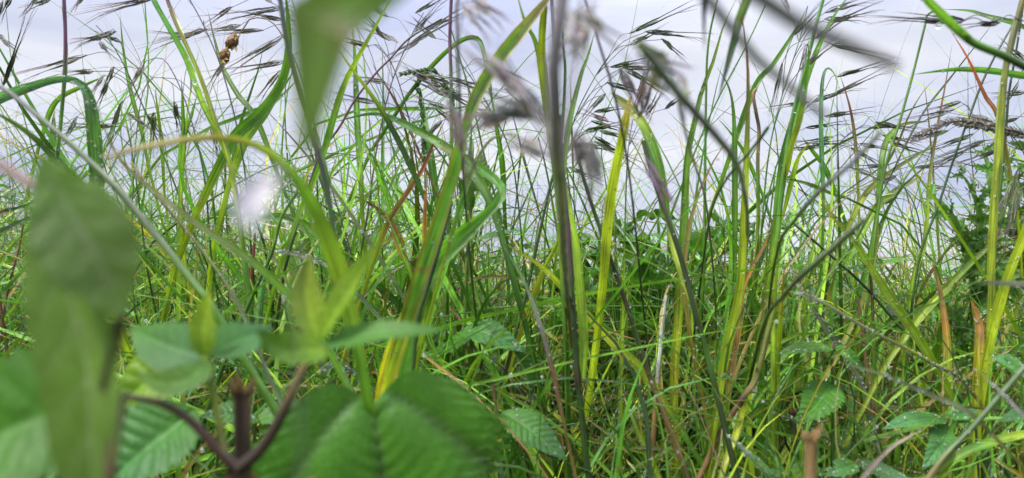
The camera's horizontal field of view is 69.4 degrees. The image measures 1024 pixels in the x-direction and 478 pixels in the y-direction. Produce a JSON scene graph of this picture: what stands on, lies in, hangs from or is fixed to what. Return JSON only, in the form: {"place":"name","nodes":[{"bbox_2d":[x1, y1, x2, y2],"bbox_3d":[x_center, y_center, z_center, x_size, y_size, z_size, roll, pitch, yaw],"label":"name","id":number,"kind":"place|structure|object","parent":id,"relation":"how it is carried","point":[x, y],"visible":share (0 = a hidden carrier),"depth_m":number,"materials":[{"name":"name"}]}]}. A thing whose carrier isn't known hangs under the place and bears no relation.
{"place":"outdoors","nodes":[
{"label":"outdoors","id":0,"kind":"place"},
{"bbox_2d":[51,112,215,457],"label":"brome grass","id":1,"kind":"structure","parent":0,"point":[151,118],"depth_m":0.58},
{"bbox_2d":[184,0,337,374],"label":"brome grass","id":2,"kind":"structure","parent":0,"point":[253,30],"depth_m":0.62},
{"bbox_2d":[395,0,544,409],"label":"brome grass","id":3,"kind":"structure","parent":0,"point":[436,125],"depth_m":0.61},
{"bbox_2d":[0,294,1022,477],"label":"grass","id":4,"kind":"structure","parent":0,"point":[593,450],"depth_m":0.65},
{"bbox_2d":[0,205,1023,477],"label":"front grass","id":5,"kind":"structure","parent":0,"point":[616,435],"depth_m":0.50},
{"bbox_2d":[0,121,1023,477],"bbox_3d":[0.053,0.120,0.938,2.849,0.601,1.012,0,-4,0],"label":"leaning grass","id":6,"kind":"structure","parent":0,"point":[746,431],"depth_m":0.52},
{"bbox_2d":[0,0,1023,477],"bbox_3d":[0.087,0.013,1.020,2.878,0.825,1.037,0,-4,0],"label":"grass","id":7,"kind":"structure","parent":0,"point":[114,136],"depth_m":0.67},
{"bbox_2d":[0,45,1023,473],"bbox_3d":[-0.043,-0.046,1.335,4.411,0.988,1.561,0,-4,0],"label":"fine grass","id":8,"kind":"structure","parent":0,"point":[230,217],"depth_m":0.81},
{"bbox_2d":[0,0,1023,286],"label":"sky","id":9,"kind":"structure","parent":0,"point":[44,46],"materials":[{"name":"white"}]},
{"bbox_2d":[441,0,628,477],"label":"brome grass","id":10,"kind":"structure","parent":0,"point":[589,158],"depth_m":0.17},
{"bbox_2d":[561,115,591,477],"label":"grass plant","id":11,"kind":"object","parent":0,"point":[580,360],"depth_m":0.46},
{"bbox_2d":[771,0,824,477],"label":"grass plant","id":12,"kind":"object","parent":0,"point":[791,139],"depth_m":0.52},
{"bbox_2d":[731,0,902,394],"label":"brome grass","id":13,"kind":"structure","parent":0,"point":[843,18],"depth_m":0.62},
{"bbox_2d":[855,11,932,399],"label":"grass plant","id":14,"kind":"object","parent":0,"point":[882,184],"depth_m":0.58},
{"bbox_2d":[981,0,1023,477],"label":"grass plant","id":15,"kind":"object","parent":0,"point":[997,169],"depth_m":0.50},
{"bbox_3d":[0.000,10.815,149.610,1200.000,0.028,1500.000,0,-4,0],"label":"ground","id":16,"kind":"structure","parent":0,"visible":0},
{"bbox_2d":[55,0,67,159],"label":"grass plant","id":17,"kind":"object","parent":16,"relation":"on","point":[65,70],"depth_m":0.58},
{"bbox_2d":[0,151,140,477],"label":"nettle plant","id":18,"kind":"object","parent":16,"relation":"on","point":[81,265],"visible":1,"depth_m":0.11,"materials":[{"name":"green plant"}]},
{"bbox_2d":[0,76,182,470],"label":"blade of grass","id":19,"kind":"object","parent":16,"relation":"on","point":[94,132],"visible":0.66,"depth_m":0.52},
{"bbox_2d":[1,25,236,320],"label":"brome grass","id":20,"kind":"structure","parent":16,"relation":"on","point":[103,46],"depth_m":0.62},
{"bbox_2d":[0,114,257,392],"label":"blade of grass","id":21,"kind":"object","parent":16,"relation":"on","point":[39,143],"visible":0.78,"depth_m":0.40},
{"bbox_2d":[0,84,279,416],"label":"grass stalk","id":22,"kind":"object","parent":16,"relation":"on","point":[261,387],"depth_m":0.30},
{"bbox_2d":[97,66,220,323],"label":"brome grass","id":23,"kind":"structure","parent":16,"relation":"on","point":[117,113],"depth_m":0.60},
{"bbox_2d":[71,0,272,372],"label":"brome grass","id":24,"kind":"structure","parent":16,"relation":"on","point":[187,34],"depth_m":0.60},
{"bbox_2d":[130,162,281,405],"bbox_3d":[-0.117,0.171,0.361,0.139,0.416,0.017,1,-4,-19],"label":"grass stalk","id":25,"kind":"object","parent":16,"relation":"on","point":[258,351],"depth_m":0.36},
{"bbox_2d":[151,0,269,429],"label":"grass plant","id":26,"kind":"object","parent":16,"relation":"on","point":[214,125],"depth_m":0.52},
{"bbox_2d":[96,103,350,388],"bbox_3d":[-0.096,0.157,0.334,0.199,0.442,0.005,0,-4,-3],"label":"blade of grass","id":27,"kind":"object","parent":16,"relation":"on","point":[270,277],"visible":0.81,"depth_m":0.34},
{"bbox_2d":[160,0,290,322],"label":"blade of grass","id":28,"kind":"object","parent":16,"relation":"on","point":[244,126],"visible":0.7,"depth_m":0.56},
{"bbox_2d":[199,401,274,448],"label":"nettle plant","id":29,"kind":"object","parent":16,"relation":"on","point":[266,416],"visible":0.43,"depth_m":0.39,"materials":[{"name":"green plant"}]},
{"bbox_2d":[102,134,376,420],"bbox_3d":[-0.077,0.174,0.297,0.068,0.395,0.223,0,-4,0],"label":"blade of grass","id":30,"kind":"object","parent":16,"relation":"on","point":[332,252],"visible":0.85,"depth_m":0.23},
{"bbox_2d":[228,372,255,471],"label":"cut stalk","id":31,"kind":"object","parent":16,"relation":"on","point":[241,395],"visible":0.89,"depth_m":0.20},
{"bbox_2d":[188,191,298,476],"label":"grass stalk","id":32,"kind":"object","parent":16,"relation":"on","point":[222,369],"depth_m":0.50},
{"bbox_2d":[206,74,291,291],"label":"blade of grass","id":33,"kind":"object","parent":16,"relation":"on","point":[236,162],"visible":0.41,"depth_m":0.60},
{"bbox_2d":[0,238,515,477],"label":"nettle plant","id":34,"kind":"object","parent":16,"relation":"on","point":[426,424],"visible":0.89,"depth_m":0.23,"materials":[{"name":"green plant"}]},
{"bbox_2d":[235,167,301,477],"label":"wild flower","id":35,"kind":"object","parent":16,"relation":"on","point":[254,195],"visible":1,"depth_m":0.07,"materials":[{"name":"white plant"}]},
{"bbox_2d":[207,9,340,320],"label":"blade of grass","id":36,"kind":"object","parent":16,"relation":"on","point":[242,100],"visible":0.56,"depth_m":0.71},
{"bbox_2d":[206,17,382,342],"bbox_3d":[-0.133,0.114,0.678,0.091,0.576,0.295,-3,-5,35],"label":"withered seed head","id":37,"kind":"object","parent":16,"relation":"on","point":[232,42],"visible":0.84,"depth_m":0.60},
{"bbox_2d":[257,14,383,414],"bbox_3d":[-0.194,0.111,0.634,0.064,0.576,0.312,3,-5,-32],"label":"blade of grass","id":38,"kind":"object","parent":16,"relation":"on","point":[331,126],"visible":0.69,"depth_m":0.55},
{"bbox_2d":[278,0,373,401],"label":"grass plant","id":39,"kind":"object","parent":16,"relation":"on","point":[323,167],"depth_m":0.34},
{"bbox_2d":[287,0,399,153],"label":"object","id":40,"kind":"object","parent":16,"relation":"on","point":[323,33],"visible":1,"depth_m":0.07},
{"bbox_2d":[26,66,661,477],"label":"clump grass","id":41,"kind":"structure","parent":16,"relation":"on","point":[400,280],"depth_m":0.62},
{"bbox_2d":[256,213,445,360],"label":"blade of grass","id":42,"kind":"object","parent":16,"relation":"on","point":[393,299],"visible":0.27,"depth_m":0.62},
{"bbox_2d":[273,18,441,373],"bbox_3d":[-0.176,0.119,0.638,0.088,0.560,0.303,3,-5,-35],"label":"grass stalk","id":43,"kind":"object","parent":16,"relation":"on","point":[333,135],"depth_m":0.56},
{"bbox_2d":[352,37,381,362],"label":"blade of grass","id":44,"kind":"object","parent":16,"relation":"on","point":[357,127],"visible":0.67,"depth_m":0.61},
{"bbox_2d":[278,0,473,378],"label":"brome grass","id":45,"kind":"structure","parent":16,"relation":"on","point":[389,37],"depth_m":0.60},
{"bbox_2d":[336,119,445,384],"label":"blade of grass","id":46,"kind":"object","parent":16,"relation":"on","point":[391,215],"visible":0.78,"depth_m":0.54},
{"bbox_2d":[326,35,492,279],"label":"blade of grass","id":47,"kind":"object","parent":16,"relation":"on","point":[436,61],"visible":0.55,"depth_m":0.66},
{"bbox_2d":[334,39,508,401],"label":"brome grass","id":48,"kind":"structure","parent":16,"relation":"on","point":[377,81],"depth_m":0.61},
{"bbox_2d":[411,201,452,370],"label":"grass stalk","id":49,"kind":"object","parent":16,"relation":"on","point":[415,337],"depth_m":0.40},
{"bbox_2d":[345,58,528,475],"bbox_3d":[-0.022,0.138,0.607,0.049,0.518,0.329,-2,-4,26],"label":"blade of grass","id":50,"kind":"object","parent":16,"relation":"on","point":[398,141],"visible":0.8,"depth_m":0.52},
{"bbox_2d":[337,112,558,477],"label":"blade of grass","id":51,"kind":"object","parent":16,"relation":"on","point":[486,194],"visible":0.8,"depth_m":0.51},
{"bbox_2d":[445,0,452,370],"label":"grass plant","id":52,"kind":"object","parent":16,"relation":"on","point":[451,143],"depth_m":0.60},
{"bbox_2d":[397,143,505,377],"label":"blade of grass","id":53,"kind":"object","parent":16,"relation":"on","point":[464,234],"visible":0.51,"depth_m":0.41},
{"bbox_2d":[374,0,549,401],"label":"grass plant","id":54,"kind":"object","parent":16,"relation":"on","point":[389,368],"depth_m":0.37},
{"bbox_2d":[415,134,511,369],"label":"blade of grass","id":55,"kind":"object","parent":16,"relation":"on","point":[457,214],"visible":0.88,"depth_m":0.38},
{"bbox_2d":[420,156,535,402],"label":"nettle plant","id":56,"kind":"object","parent":16,"relation":"on","point":[507,338],"visible":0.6,"depth_m":0.53,"materials":[{"name":"green plant"}]},
{"bbox_2d":[445,0,513,408],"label":"brome grass","id":57,"kind":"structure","parent":16,"relation":"on","point":[458,123],"depth_m":0.25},
{"bbox_2d":[0,184,1013,445],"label":"ground cover","id":58,"kind":"object","parent":16,"relation":"on","point":[710,282],"visible":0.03,"depth_m":0.78,"materials":[{"name":"green plant"}]},
{"bbox_2d":[0,0,1023,477],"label":"tall grass","id":59,"kind":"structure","parent":16,"relation":"on","point":[488,268],"depth_m":0.67,"materials":[{"name":"plant"}]},
{"bbox_2d":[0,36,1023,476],"bbox_3d":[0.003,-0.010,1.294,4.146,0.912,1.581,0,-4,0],"label":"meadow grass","id":60,"kind":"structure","parent":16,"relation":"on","point":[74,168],"depth_m":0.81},
{"bbox_2d":[0,0,1023,477],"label":"dew drops","id":61,"kind":"object","parent":16,"relation":"on","point":[246,220],"visible":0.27,"depth_m":0.52,"materials":[{"name":"white"}]},
{"bbox_2d":[0,256,1023,477],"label":"dead thatch","id":62,"kind":"object","parent":16,"relation":"on","point":[128,332],"visible":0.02,"depth_m":0.66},
{"bbox_2d":[492,383,566,477],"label":"nettle plant","id":63,"kind":"object","parent":16,"relation":"on","point":[526,419],"visible":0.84,"depth_m":0.46,"materials":[{"name":"green plant"}]},
{"bbox_2d":[495,232,576,477],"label":"blade of grass","id":64,"kind":"object","parent":16,"relation":"on","point":[545,342],"visible":1,"depth_m":0.42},
{"bbox_2d":[518,0,570,477],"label":"grass plant","id":65,"kind":"object","parent":16,"relation":"on","point":[539,50],"depth_m":0.48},
{"bbox_2d":[479,259,609,474],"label":"leafy weed","id":66,"kind":"object","parent":16,"relation":"on","point":[586,283],"visible":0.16,"depth_m":0.72,"materials":[{"name":"green plant"}]},
{"bbox_2d":[542,33,594,383],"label":"blade of grass","id":67,"kind":"object","parent":16,"relation":"on","point":[566,145],"visible":0.6,"depth_m":0.59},
{"bbox_2d":[538,106,646,361],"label":"brome grass","id":68,"kind":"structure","parent":16,"relation":"on","point":[602,141],"depth_m":0.68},
{"bbox_2d":[492,234,702,466],"bbox_3d":[0.093,0.193,0.518,0.215,0.395,0.009,0,-4,0],"label":"blade of grass","id":69,"kind":"object","parent":16,"relation":"on","point":[611,344],"visible":0.65,"depth_m":0.52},
{"bbox_2d":[576,97,630,473],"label":"blade of grass","id":70,"kind":"object","parent":16,"relation":"on","point":[611,194],"visible":0.89,"depth_m":0.49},
{"bbox_2d":[548,218,672,474],"bbox_3d":[0.111,0.188,0.799,0.154,0.437,0.160,0,-4,-2],"label":"leafy weed","id":71,"kind":"object","parent":16,"relation":"on","point":[629,230],"visible":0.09,"depth_m":0.79,"materials":[{"name":"green plant"}]},
{"bbox_2d":[545,263,699,463],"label":"leafy weed","id":72,"kind":"object","parent":16,"relation":"on","point":[651,325],"visible":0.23,"depth_m":0.69,"materials":[{"name":"green plant"}]},
{"bbox_2d":[574,138,690,477],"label":"grass plant","id":73,"kind":"object","parent":16,"relation":"on","point":[650,378],"depth_m":0.50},
{"bbox_2d":[584,0,688,446],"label":"brome grass","id":74,"kind":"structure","parent":16,"relation":"on","point":[639,98],"depth_m":0.30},
{"bbox_2d":[579,61,694,461],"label":"brome grass","id":75,"kind":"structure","parent":16,"relation":"on","point":[670,104],"depth_m":0.60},
{"bbox_2d":[566,0,721,432],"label":"brome grass","id":76,"kind":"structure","parent":16,"relation":"on","point":[628,66],"depth_m":0.62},
{"bbox_2d":[589,221,730,462],"bbox_3d":[0.159,0.193,0.770,0.151,0.422,0.182,-1,-4,15],"label":"leafy weed","id":77,"kind":"object","parent":16,"relation":"on","point":[693,242],"visible":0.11,"depth_m":0.74,"materials":[{"name":"green plant"}]},
{"bbox_2d":[606,243,731,477],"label":"leafy weed","id":78,"kind":"object","parent":16,"relation":"on","point":[629,264],"visible":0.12,"depth_m":0.69,"materials":[{"name":"green plant"}]},
{"bbox_2d":[623,32,717,379],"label":"brome grass","id":79,"kind":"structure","parent":16,"relation":"on","point":[665,61],"depth_m":0.20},
{"bbox_2d":[611,92,739,477],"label":"grass plant","id":80,"kind":"object","parent":16,"relation":"on","point":[655,158],"depth_m":0.46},
{"bbox_2d":[636,40,748,467],"bbox_3d":[0.111,0.178,0.378,0.046,0.406,0.503,-1,-4,14],"label":"grass stalk","id":81,"kind":"object","parent":16,"relation":"on","point":[656,65],"depth_m":0.18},
{"bbox_2d":[684,0,717,415],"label":"grass stalk","id":82,"kind":"object","parent":16,"relation":"on","point":[704,207],"depth_m":0.62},
{"bbox_2d":[670,0,735,477],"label":"blade of grass","id":83,"kind":"object","parent":16,"relation":"on","point":[677,317],"visible":0.75,"depth_m":0.56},
{"bbox_2d":[707,69,737,447],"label":"blade of grass","id":84,"kind":"object","parent":16,"relation":"on","point":[734,193],"visible":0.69,"depth_m":0.62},
{"bbox_2d":[683,126,769,455],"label":"grass stalk","id":85,"kind":"object","parent":16,"relation":"on","point":[748,153],"depth_m":0.41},
{"bbox_2d":[705,1,749,477],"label":"blade of grass","id":86,"kind":"object","parent":16,"relation":"on","point":[735,310],"visible":0.82,"depth_m":0.49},
{"bbox_2d":[651,10,805,353],"bbox_3d":[0.155,0.095,0.744,0.100,0.623,0.264,4,-5,-42],"label":"blade of grass","id":87,"kind":"object","parent":16,"relation":"on","point":[759,78],"visible":0.54,"depth_m":0.66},
{"bbox_2d":[695,307,776,477],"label":"grass plant","id":88,"kind":"object","parent":16,"relation":"on","point":[744,395],"depth_m":0.50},
{"bbox_2d":[712,209,776,477],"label":"blade of grass","id":89,"kind":"object","parent":16,"relation":"on","point":[731,370],"visible":0.59,"depth_m":0.53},
{"bbox_2d":[733,88,760,394],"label":"dead stalk","id":90,"kind":"object","parent":16,"relation":"on","point":[757,188],"visible":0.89,"depth_m":0.60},
{"bbox_2d":[702,0,827,118],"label":"grass stalk","id":91,"kind":"object","parent":16,"relation":"on","point":[719,12],"depth_m":0.11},
{"bbox_2d":[731,0,845,407],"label":"blade of grass","id":92,"kind":"object","parent":16,"relation":"on","point":[775,207],"visible":0.38,"depth_m":0.60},
{"bbox_2d":[729,218,866,471],"bbox_3d":[0.153,0.199,0.466,0.012,0.377,0.508,-1,-4,11],"label":"grass stalk","id":93,"kind":"object","parent":16,"relation":"on","point":[846,235],"depth_m":0.28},
{"bbox_2d":[582,65,1023,477],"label":"clump grass","id":94,"kind":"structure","parent":16,"relation":"on","point":[936,350],"depth_m":0.61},
{"bbox_2d":[802,423,819,477],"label":"cut stalk","id":95,"kind":"object","parent":16,"relation":"on","point":[810,440],"visible":1,"depth_m":0.24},
{"bbox_2d":[776,340,865,477],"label":"nettle plant","id":96,"kind":"object","parent":16,"relation":"on","point":[826,392],"visible":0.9,"depth_m":0.49,"materials":[{"name":"green plant"}]},
{"bbox_2d":[742,63,901,325],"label":"brome grass","id":97,"kind":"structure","parent":16,"relation":"on","point":[847,87],"depth_m":0.66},
{"bbox_2d":[806,67,838,340],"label":"blade of grass","id":98,"kind":"object","parent":16,"relation":"on","point":[821,150],"visible":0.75,"depth_m":0.62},
{"bbox_2d":[765,131,881,424],"bbox_3d":[0.160,0.185,0.439,0.013,0.399,0.501,-1,-4,14],"label":"grass stalk","id":99,"kind":"object","parent":16,"relation":"on","point":[859,155],"depth_m":0.26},
{"bbox_2d":[747,0,900,71],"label":"grass stalk","id":100,"kind":"object","parent":16,"relation":"on","point":[785,14],"depth_m":0.08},
{"bbox_2d":[793,274,881,462],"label":"blade of grass","id":101,"kind":"object","parent":16,"relation":"on","point":[854,370],"visible":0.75,"depth_m":0.55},
{"bbox_2d":[768,137,943,382],"bbox_3d":[0.255,0.155,0.676,0.257,0.493,0.111,-3,-5,32],"label":"blade of grass","id":102,"kind":"object","parent":16,"relation":"on","point":[866,192],"visible":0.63,"depth_m":0.63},
{"bbox_2d":[775,116,944,346],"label":"brome grass","id":103,"kind":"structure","parent":16,"relation":"on","point":[880,126],"depth_m":0.66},
{"bbox_2d":[798,121,929,442],"bbox_3d":[0.288,0.151,0.707,0.082,0.505,0.198,2,-5,-31],"label":"blade of grass","id":104,"kind":"object","parent":16,"relation":"on","point":[883,152],"visible":0.56,"depth_m":0.63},
{"bbox_2d":[821,458,907,477],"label":"nettle plant","id":105,"kind":"object","parent":16,"relation":"on","point":[843,468],"visible":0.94,"depth_m":0.43,"materials":[{"name":"green plant"}]},
{"bbox_2d":[819,195,999,477],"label":"blade of grass","id":106,"kind":"object","parent":16,"relation":"on","point":[912,329],"visible":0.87,"depth_m":0.53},
{"bbox_2d":[893,48,951,467],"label":"blade of grass","id":107,"kind":"object","parent":16,"relation":"on","point":[926,222],"visible":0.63,"depth_m":0.59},
{"bbox_2d":[828,217,1023,477],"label":"blade of grass","id":108,"kind":"object","parent":16,"relation":"on","point":[947,287],"visible":0.68,"depth_m":0.55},
{"bbox_2d":[881,408,978,469],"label":"nettle plant","id":109,"kind":"object","parent":16,"relation":"on","point":[934,452],"visible":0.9,"depth_m":0.45,"materials":[{"name":"green plant"}]},
{"bbox_2d":[844,363,1023,468],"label":"blade of grass","id":110,"kind":"object","parent":16,"relation":"on","point":[973,415],"visible":1,"depth_m":0.31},
{"bbox_2d":[858,12,1023,29],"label":"brome grass","id":111,"kind":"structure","parent":16,"relation":"on","point":[928,20],"depth_m":0.47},
{"bbox_2d":[931,256,952,477],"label":"blade of grass","id":112,"kind":"object","parent":16,"relation":"on","point":[945,330],"visible":0.62,"depth_m":0.53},
{"bbox_2d":[879,101,1023,185],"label":"brome grass","id":113,"kind":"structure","parent":16,"relation":"on","point":[971,145],"depth_m":0.61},
{"bbox_2d":[881,137,1023,457],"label":"thistle","id":114,"kind":"object","parent":16,"relation":"on","point":[975,237],"visible":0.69,"depth_m":0.59,"materials":[{"name":"green plant"}]},
{"bbox_2d":[896,23,1012,466],"bbox_3d":[0.330,0.113,0.552,0.108,0.560,0.012,-1,-4,18],"label":"grass stalk","id":115,"kind":"object","parent":16,"relation":"on","point":[921,251],"depth_m":0.56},
{"bbox_2d":[910,117,1023,141],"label":"seed spike","id":116,"kind":"object","parent":16,"relation":"on","point":[972,121],"visible":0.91,"depth_m":0.55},
{"bbox_2d":[921,0,1023,70],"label":"grass plant","id":117,"kind":"object","parent":16,"relation":"on","point":[940,12],"depth_m":0.30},
{"bbox_2d":[924,430,1023,477],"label":"blade of grass","id":118,"kind":"object","parent":16,"relation":"on","point":[962,453],"visible":0.78,"depth_m":0.44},
{"bbox_2d":[925,364,1023,477],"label":"grass stalk","id":119,"kind":"object","parent":16,"relation":"on","point":[965,434],"depth_m":0.30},
{"bbox_2d":[969,300,983,477],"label":"blade of grass","id":120,"kind":"object","parent":16,"relation":"on","point":[979,327],"visible":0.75,"depth_m":0.50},
{"bbox_2d":[950,30,1022,387],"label":"blade of grass","id":121,"kind":"object","parent":16,"relation":"on","point":[1005,151],"visible":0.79,"depth_m":0.56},
{"bbox_2d":[967,222,1023,477],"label":"blade of grass","id":122,"kind":"object","parent":16,"relation":"on","point":[1001,296],"visible":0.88,"depth_m":0.49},
{"bbox_2d":[984,137,1023,316],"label":"thistle","id":123,"kind":"object","parent":16,"relation":"on","point":[1020,209],"visible":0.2,"depth_m":0.65,"materials":[{"name":"green plant"}]},
{"bbox_2d":[987,166,1023,469],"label":"brome grass","id":124,"kind":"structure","parent":16,"relation":"on","point":[1008,194],"depth_m":0.53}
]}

